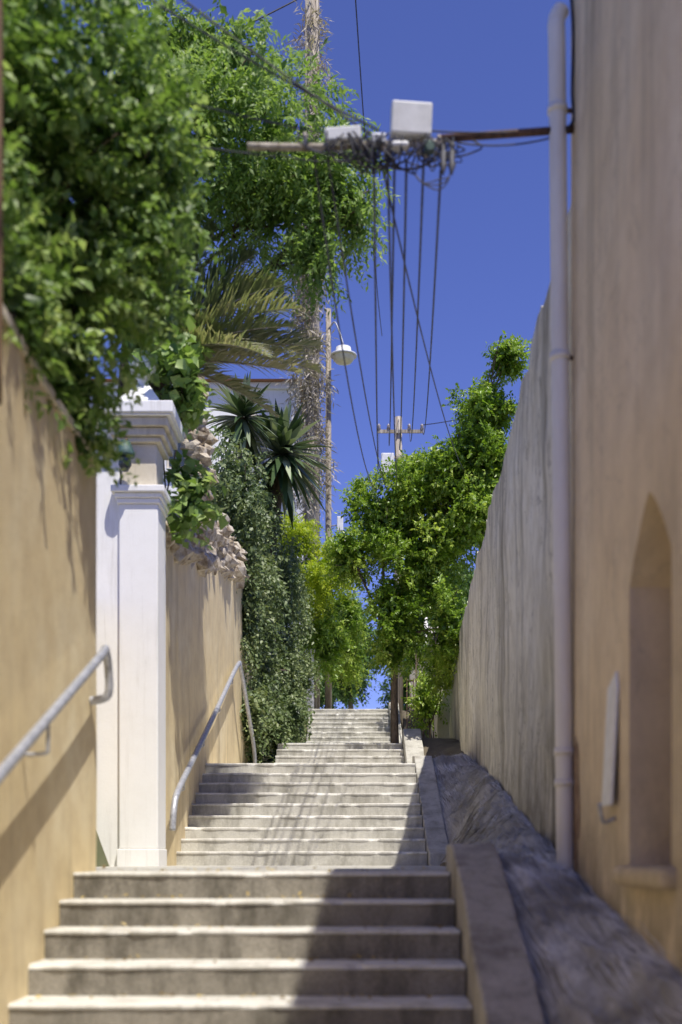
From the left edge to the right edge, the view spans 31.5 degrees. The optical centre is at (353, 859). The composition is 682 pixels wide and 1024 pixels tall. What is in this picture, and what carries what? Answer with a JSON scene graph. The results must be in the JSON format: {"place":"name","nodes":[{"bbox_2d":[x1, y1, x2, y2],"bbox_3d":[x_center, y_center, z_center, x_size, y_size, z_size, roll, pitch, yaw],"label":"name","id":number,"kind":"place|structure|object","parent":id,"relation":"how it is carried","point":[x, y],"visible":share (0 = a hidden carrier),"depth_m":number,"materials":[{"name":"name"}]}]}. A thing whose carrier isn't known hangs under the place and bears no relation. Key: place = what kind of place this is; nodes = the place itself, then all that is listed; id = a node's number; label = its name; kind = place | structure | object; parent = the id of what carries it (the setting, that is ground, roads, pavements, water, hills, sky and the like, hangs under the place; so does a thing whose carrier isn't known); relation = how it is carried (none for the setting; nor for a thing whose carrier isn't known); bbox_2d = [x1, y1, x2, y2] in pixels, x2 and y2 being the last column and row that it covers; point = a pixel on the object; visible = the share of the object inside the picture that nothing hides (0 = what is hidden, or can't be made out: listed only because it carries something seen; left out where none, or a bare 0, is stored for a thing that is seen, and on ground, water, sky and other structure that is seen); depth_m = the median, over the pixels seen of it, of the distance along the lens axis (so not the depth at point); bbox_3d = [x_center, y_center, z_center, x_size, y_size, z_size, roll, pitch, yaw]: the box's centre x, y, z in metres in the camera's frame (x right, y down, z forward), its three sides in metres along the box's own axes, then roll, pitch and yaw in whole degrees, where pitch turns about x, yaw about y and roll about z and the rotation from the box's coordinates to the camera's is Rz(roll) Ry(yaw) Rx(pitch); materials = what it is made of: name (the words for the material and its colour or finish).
{"place":"outdoors","nodes":[
{"label":"outdoors","id":0,"kind":"place"},
{"bbox_2d":[169,443,184,466],"bbox_3d":[-4.900,-11.900,34.465,0.700,1.400,0.050,0,0,0],"label":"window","id":1,"kind":"structure","parent":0,"point":[179,450],"depth_m":34.44,"materials":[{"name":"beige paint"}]},
{"bbox_2d":[180,375,218,542],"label":"rubble pier","id":2,"kind":"structure","parent":0,"point":[201,444],"depth_m":15.54,"materials":[{"name":"beige stone"}]},
{"bbox_2d":[103,382,301,436],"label":"cornice","id":3,"kind":"structure","parent":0,"point":[272,386],"depth_m":34.40,"materials":[{"name":"white paint"}]},
{"bbox_2d":[82,379,303,421],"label":"roof","id":4,"kind":"structure","parent":3,"relation":"on","point":[251,380],"depth_m":34.33,"materials":[{"name":"ceramic"}]},
{"bbox_2d":[96,721,401,866],"bbox_3d":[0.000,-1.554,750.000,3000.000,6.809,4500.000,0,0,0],"label":"ground","id":5,"kind":"structure","parent":0,"point":[101,859],"depth_m":11.84,"materials":[{"name":"grey concrete"}]},
{"bbox_2d":[0,322,96,1023],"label":"ochre garden wall","id":6,"kind":"structure","parent":5,"relation":"on","point":[48,517],"depth_m":6.19,"materials":[{"name":"paint"}]},
{"bbox_2d":[0,0,2,404],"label":"wooden post","id":7,"kind":"object","parent":6,"relation":"on","point":[1,163],"visible":1,"depth_m":5.29,"materials":[{"name":"brown wood"}]},
{"bbox_2d":[3,304,93,460],"bbox_3d":[-1.799,-2.466,1.265,0.462,0.048,12.530,0,0,0],"label":"coping","id":8,"kind":"object","parent":6,"relation":"on","point":[8,321],"visible":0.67,"depth_m":6.21,"materials":[{"name":"beige paint"}]},
{"bbox_2d":[0,645,113,783],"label":"handrail","id":9,"kind":"object","parent":6,"relation":"attached to","point":[12,759],"visible":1,"depth_m":6.02,"materials":[{"name":"metal"}]},
{"bbox_2d":[3,0,226,487],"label":"climbing shrub","id":10,"kind":"object","parent":6,"relation":"on","point":[104,158],"visible":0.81,"depth_m":6.63,"materials":[{"name":"green plant"}]},
{"bbox_2d":[90,390,303,647],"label":"walls","id":11,"kind":"structure","parent":5,"relation":"on","point":[280,396],"depth_m":34.50,"materials":[{"name":"white paint"}]},
{"bbox_2d":[77,214,323,417],"bbox_3d":[-1.737,-4.130,13.066,2.998,5.292,2.134,0,0,35],"label":"palm tree","id":12,"kind":"object","parent":5,"relation":"on","point":[235,333],"visible":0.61,"depth_m":12.61,"materials":[{"name":"palm leaf"},{"name":"bark"}]},
{"bbox_2d":[166,547,250,865],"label":"ochre garden wall","id":13,"kind":"structure","parent":5,"relation":"on","point":[204,629],"depth_m":15.33,"materials":[{"name":"paint"}]},
{"bbox_2d":[166,499,254,588],"bbox_3d":[-2.146,-4.464,18.153,0.855,2.417,11.382,0,0,0],"label":"rubble coping","id":14,"kind":"object","parent":13,"relation":"on","point":[226,557],"visible":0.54,"depth_m":17.07,"materials":[{"name":"beige stone"}]},
{"bbox_2d":[169,661,256,830],"bbox_3d":[-1.899,-1.762,17.076,0.245,2.934,9.116,0,0,1],"label":"handrail","id":15,"kind":"object","parent":13,"relation":"attached to","point":[183,779],"visible":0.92,"depth_m":15.58,"materials":[{"name":"metal"}]},
{"bbox_2d":[77,0,399,396],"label":"pepper tree","id":16,"kind":"object","parent":5,"relation":"on","point":[259,195],"visible":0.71,"depth_m":12.55,"materials":[{"name":"green plant"}]},
{"bbox_2d":[8,871,471,1023],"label":"stone stairs","id":17,"kind":"structure","parent":5,"relation":"on","point":[411,911],"depth_m":6.25,"materials":[{"name":"concrete"}]},
{"bbox_2d":[28,865,442,1001],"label":"fallen leaves","id":18,"kind":"object","parent":17,"relation":"on","point":[247,893],"visible":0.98,"depth_m":6.50,"materials":[{"name":"brown plant"}]},
{"bbox_2d":[208,425,323,762],"bbox_3d":[-1.804,-4.701,24.541,2.268,6.809,10.131,0,0,0],"label":"ivy hedge","id":19,"kind":"object","parent":5,"relation":"on","point":[279,682],"visible":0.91,"depth_m":22.67,"materials":[{"name":"green plant"}]},
{"bbox_2d":[206,371,332,594],"bbox_3d":[-1.711,-6.553,25.625,2.671,7.162,3.167,0,0,26],"label":"yucca tree","id":20,"kind":"object","parent":5,"relation":"on","point":[285,469],"visible":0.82,"depth_m":25.46,"materials":[{"name":"leaf"},{"name":"bark"}]},
{"bbox_2d":[96,866,445,871],"bbox_3d":[-0.575,1.136,3.760,4.350,2.128,19.520,0,0,0],"label":"stone landing","id":21,"kind":"object","parent":5,"relation":"on","point":[284,868],"visible":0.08,"depth_m":9.29,"materials":[{"name":"concrete"}]},
{"bbox_2d":[96,430,121,865],"bbox_3d":[-2.446,-2.075,12.175,0.268,4.350,0.450,0,0,0],"label":"side pilaster","id":22,"kind":"object","parent":21,"relation":"on","point":[107,597],"visible":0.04,"depth_m":11.95,"materials":[{"name":"white paint"}]},
{"bbox_2d":[117,849,166,865],"bbox_3d":[-2.123,0.000,12.149,0.415,0.200,0.527,0,0,0],"label":"base","id":23,"kind":"object","parent":21,"relation":"on","point":[141,857],"visible":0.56,"depth_m":11.89,"materials":[{"name":"white paint"}]},
{"bbox_2d":[119,504,165,848],"bbox_3d":[-2.118,-1.800,12.150,0.385,3.400,0.500,0,0,0],"label":"shaft","id":24,"kind":"object","parent":23,"relation":"on","point":[142,676],"visible":0.92,"depth_m":11.90,"materials":[{"name":"white paint"}]},
{"bbox_2d":[117,498,167,517],"bbox_3d":[-2.118,-3.525,12.150,0.425,0.050,0.540,0,0,0],"label":"moulding","id":25,"kind":"object","parent":24,"relation":"on","point":[141,501],"visible":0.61,"depth_m":11.88,"materials":[{"name":"white paint"}]},
{"bbox_2d":[114,493,169,513],"bbox_3d":[-2.118,-3.576,12.150,0.465,0.048,0.580,0,0,0],"label":"moulding","id":26,"kind":"object","parent":25,"relation":"on","point":[142,495],"visible":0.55,"depth_m":11.86,"materials":[{"name":"white paint"}]},
{"bbox_2d":[111,485,171,507],"bbox_3d":[-2.118,-3.636,12.150,0.525,0.068,0.640,0,0,0],"label":"moulding","id":27,"kind":"object","parent":26,"relation":"on","point":[161,489],"visible":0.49,"depth_m":11.83,"materials":[{"name":"white paint"}]},
{"bbox_2d":[122,444,162,484],"bbox_3d":[-2.118,-3.885,12.150,0.345,0.430,0.460,0,0,0],"label":"frieze","id":28,"kind":"object","parent":27,"relation":"on","point":[148,470],"visible":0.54,"depth_m":11.92,"materials":[{"name":"beige paint"}]},
{"bbox_2d":[116,438,134,471],"bbox_3d":[-2.199,-3.940,11.786,0.200,0.349,0.301,0,0,24],"label":"wall lantern","id":29,"kind":"object","parent":28,"relation":"attached to","point":[125,448],"depth_m":11.69,"materials":[{"name":"metal"}]},
{"bbox_2d":[116,437,168,459],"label":"cornice","id":30,"kind":"structure","parent":28,"relation":"on","point":[157,441],"depth_m":11.88,"materials":[{"name":"beige paint"}]},
{"bbox_2d":[111,428,173,456],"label":"cornice","id":31,"kind":"structure","parent":30,"relation":"on","point":[150,432],"depth_m":11.83,"materials":[{"name":"beige paint"}]},
{"bbox_2d":[110,417,177,449],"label":"cornice","id":32,"kind":"structure","parent":31,"relation":"on","point":[150,422],"depth_m":11.79,"materials":[{"name":"beige paint"}]},
{"bbox_2d":[105,413,181,442],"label":"cornice","id":33,"kind":"structure","parent":32,"relation":"on","point":[173,426],"depth_m":11.80,"materials":[{"name":"white paint"}]},
{"bbox_2d":[104,400,184,440],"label":"cornice","id":34,"kind":"structure","parent":33,"relation":"on","point":[157,406],"depth_m":11.73,"materials":[{"name":"white paint"}]},
{"bbox_2d":[120,386,158,399],"bbox_3d":[-2.115,-4.590,12.125,0.490,0.260,0.550,0,0,0],"label":"cap","id":35,"kind":"object","parent":34,"relation":"on","point":[148,392],"visible":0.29,"depth_m":11.96,"materials":[{"name":"white paint"}]},
{"bbox_2d":[129,350,155,385],"bbox_3d":[-2.115,-4.960,12.150,0.280,0.500,0.280,0,0,0],"label":"finial","id":36,"kind":"object","parent":35,"relation":"on","point":[141,382],"visible":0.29,"depth_m":12.08,"materials":[{"name":"white paint"}]},
{"bbox_2d":[115,275,228,549],"bbox_3d":[-1.923,-4.371,12.353,1.282,3.145,1.575,0,0,0],"label":"vine","id":37,"kind":"object","parent":34,"relation":"on","point":[179,367],"visible":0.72,"depth_m":12.40,"materials":[{"name":"green plant"}]},
{"bbox_2d":[176,763,426,865],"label":"stone stairs","id":38,"kind":"structure","parent":5,"relation":"on","point":[312,814],"depth_m":14.50,"materials":[{"name":"concrete"}]},
{"bbox_2d":[273,0,343,717],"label":"utility pole","id":39,"kind":"object","parent":5,"relation":"on","point":[311,386],"visible":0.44,"depth_m":32.80,"materials":[{"name":"grey wood"}]},
{"bbox_2d":[53,0,517,489],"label":"overhead cables","id":40,"kind":"object","parent":39,"relation":"attached to","point":[333,108],"visible":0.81,"depth_m":8.41,"materials":[{"name":"black rubber"}]},
{"bbox_2d":[277,511,371,696],"bbox_3d":[-0.692,-6.118,31.497,2.416,5.068,5.267,0,0,14],"label":"laburnum bush","id":41,"kind":"object","parent":5,"relation":"on","point":[336,637],"visible":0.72,"depth_m":30.90,"materials":[{"name":"green plant"}]},
{"bbox_2d":[275,743,403,763],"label":"stone stairs","id":42,"kind":"structure","parent":5,"relation":"on","point":[304,753],"depth_m":22.33,"materials":[{"name":"concrete"}]},
{"bbox_2d":[320,665,360,708],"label":"garden tree","id":43,"kind":"object","parent":5,"relation":"on","point":[322,697],"visible":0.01,"depth_m":49.67,"materials":[{"name":"green plant"}]},
{"bbox_2d":[325,308,356,708],"bbox_3d":[-0.348,-9.400,33.068,0.877,11.600,0.857,0,0,0],"label":"street lamp","id":44,"kind":"object","parent":5,"relation":"on","point":[350,356],"visible":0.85,"depth_m":33.32,"materials":[{"name":"grey metal"}]},
{"bbox_2d":[306,709,390,742],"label":"stone stairs","id":45,"kind":"structure","parent":5,"relation":"on","point":[350,725],"depth_m":29.81,"materials":[{"name":"concrete"}]},
{"bbox_2d":[305,649,314,710],"bbox_3d":[-1.120,-4.550,31.125,0.260,1.700,0.310,0,0,0],"label":"white gate post","id":46,"kind":"object","parent":45,"relation":"on","point":[312,698],"visible":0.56,"depth_m":31.00,"materials":[{"name":"paint"}]},
{"bbox_2d":[320,601,382,708],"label":"garden tree","id":47,"kind":"object","parent":5,"relation":"on","point":[339,696],"visible":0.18,"depth_m":45.62,"materials":[{"name":"green plant"}]},
{"bbox_2d":[376,659,410,709],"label":"garden tree","id":48,"kind":"object","parent":5,"relation":"on","point":[385,686],"visible":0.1,"depth_m":47.75,"materials":[{"name":"green plant"}]},
{"bbox_2d":[389,702,401,742],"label":"stair kerb","id":49,"kind":"structure","parent":5,"relation":"on","point":[400,732],"depth_m":29.25,"materials":[{"name":"concrete"}]},
{"bbox_2d":[378,416,423,712],"bbox_3d":[1.468,-8.750,37.871,1.427,10.300,0.574,0,0,-17],"label":"utility pole","id":50,"kind":"object","parent":5,"relation":"on","point":[384,456],"visible":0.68,"depth_m":37.86,"materials":[{"name":"brown wood"}]},
{"bbox_2d":[402,729,423,762],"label":"stair kerb","id":51,"kind":"structure","parent":5,"relation":"on","point":[412,744],"depth_m":22.00,"materials":[{"name":"concrete"}]},
{"bbox_2d":[409,626,437,709],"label":"garden wall","id":52,"kind":"structure","parent":5,"relation":"on","point":[411,676],"depth_m":38.67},
{"bbox_2d":[412,756,448,865],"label":"stair kerb","id":53,"kind":"structure","parent":5,"relation":"on","point":[435,838],"depth_m":14.66,"materials":[{"name":"concrete"}]},
{"bbox_2d":[400,710,463,865],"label":"side bank","id":54,"kind":"structure","parent":5,"relation":"on","point":[432,747],"depth_m":22.22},
{"bbox_2d":[406,679,433,737],"bbox_3d":[1.500,-3.225,27.100,0.622,1.650,0.036,0,0,0],"label":"iron railing","id":55,"kind":"object","parent":54,"relation":"on","point":[414,707],"visible":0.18,"depth_m":27.09,"materials":[{"name":"grey metal"}]},
{"bbox_2d":[399,629,454,737],"bbox_3d":[1.656,-3.944,26.517,1.322,3.493,6.895,0,0,-2],"label":"bush","id":56,"kind":"object","parent":54,"relation":"on","point":[426,701],"visible":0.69,"depth_m":25.24,"materials":[{"name":"green plant"}]},
{"bbox_2d":[432,751,681,1023],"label":"draped netting","id":57,"kind":"object","parent":54,"relation":"on","point":[592,959],"visible":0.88,"depth_m":5.77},
{"bbox_2d":[422,638,449,738],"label":"garden wall","id":58,"kind":"structure","parent":5,"relation":"on","point":[441,730],"depth_m":26.10,"materials":[{"name":"beige paint"}]},
{"bbox_2d":[403,561,473,661],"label":"garden tree","id":59,"kind":"object","parent":5,"relation":"on","point":[464,579],"visible":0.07,"depth_m":43.25,"materials":[{"name":"green plant"}]},
{"bbox_2d":[446,843,544,1023],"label":"stair kerb","id":60,"kind":"structure","parent":5,"relation":"on","point":[501,987],"depth_m":5.81,"materials":[{"name":"concrete"}]},
{"bbox_2d":[449,205,570,852],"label":"weathered wall","id":61,"kind":"structure","parent":5,"relation":"on","point":[502,715],"depth_m":10.21,"materials":[{"name":"grey concrete"}]},
{"bbox_2d":[571,0,681,974],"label":"walls","id":62,"kind":"structure","parent":5,"relation":"on","point":[626,380],"depth_m":5.56,"materials":[{"name":"beige paint"}]},
{"bbox_2d":[247,100,573,190],"bbox_3d":[0.326,-4.130,7.017,1.893,0.511,0.208,0,0,0],"label":"cable bracket","id":63,"kind":"object","parent":62,"relation":"attached to","point":[410,124],"visible":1,"depth_m":6.99,"materials":[{"name":"metal"}]},
{"bbox_2d":[547,2,573,871],"bbox_3d":[1.206,-2.331,6.986,0.168,5.223,0.127,0,0,0],"label":"downpipe","id":64,"kind":"object","parent":62,"relation":"attached to","point":[558,110],"visible":0.93,"depth_m":6.94,"materials":[{"name":"metal"}]},
{"bbox_2d":[566,0,574,130],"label":"wall cable","id":65,"kind":"object","parent":62,"relation":"attached to","point":[569,126],"depth_m":6.92,"materials":[{"name":"rubber"}]},
{"bbox_2d":[573,736,579,873],"bbox_3d":[1.267,-0.295,6.888,0.001,0.813,0.271,0,0,0],"label":"peeled patch","id":66,"kind":"object","parent":62,"relation":"attached to","point":[576,813],"visible":0.85,"depth_m":6.86,"materials":[{"name":"beige paint"}]},
{"bbox_2d":[597,672,618,823],"bbox_3d":[1.225,-0.534,5.865,0.100,0.732,0.210,0,0,0],"label":"white board","id":67,"kind":"object","parent":62,"relation":"attached to","point":[610,742],"visible":1,"depth_m":5.83,"materials":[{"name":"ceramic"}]},
{"bbox_2d":[612,866,676,889],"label":"sill","id":68,"kind":"structure","parent":62,"relation":"attached to","point":[665,878],"depth_m":4.97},
{"bbox_2d":[46,0,570,708],"label":"sky","id":69,"kind":"structure","parent":0,"point":[482,65],"materials":[{"name":"blue"}]},
{"bbox_2d":[320,330,531,742],"bbox_3d":[1.423,-5.739,22.350,4.205,7.193,2.485,0,0,19],"label":"broadleaf tree","id":70,"kind":"object","parent":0,"point":[446,493],"visible":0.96,"depth_m":21.86,"materials":[{"name":"green plant"}]}
]}

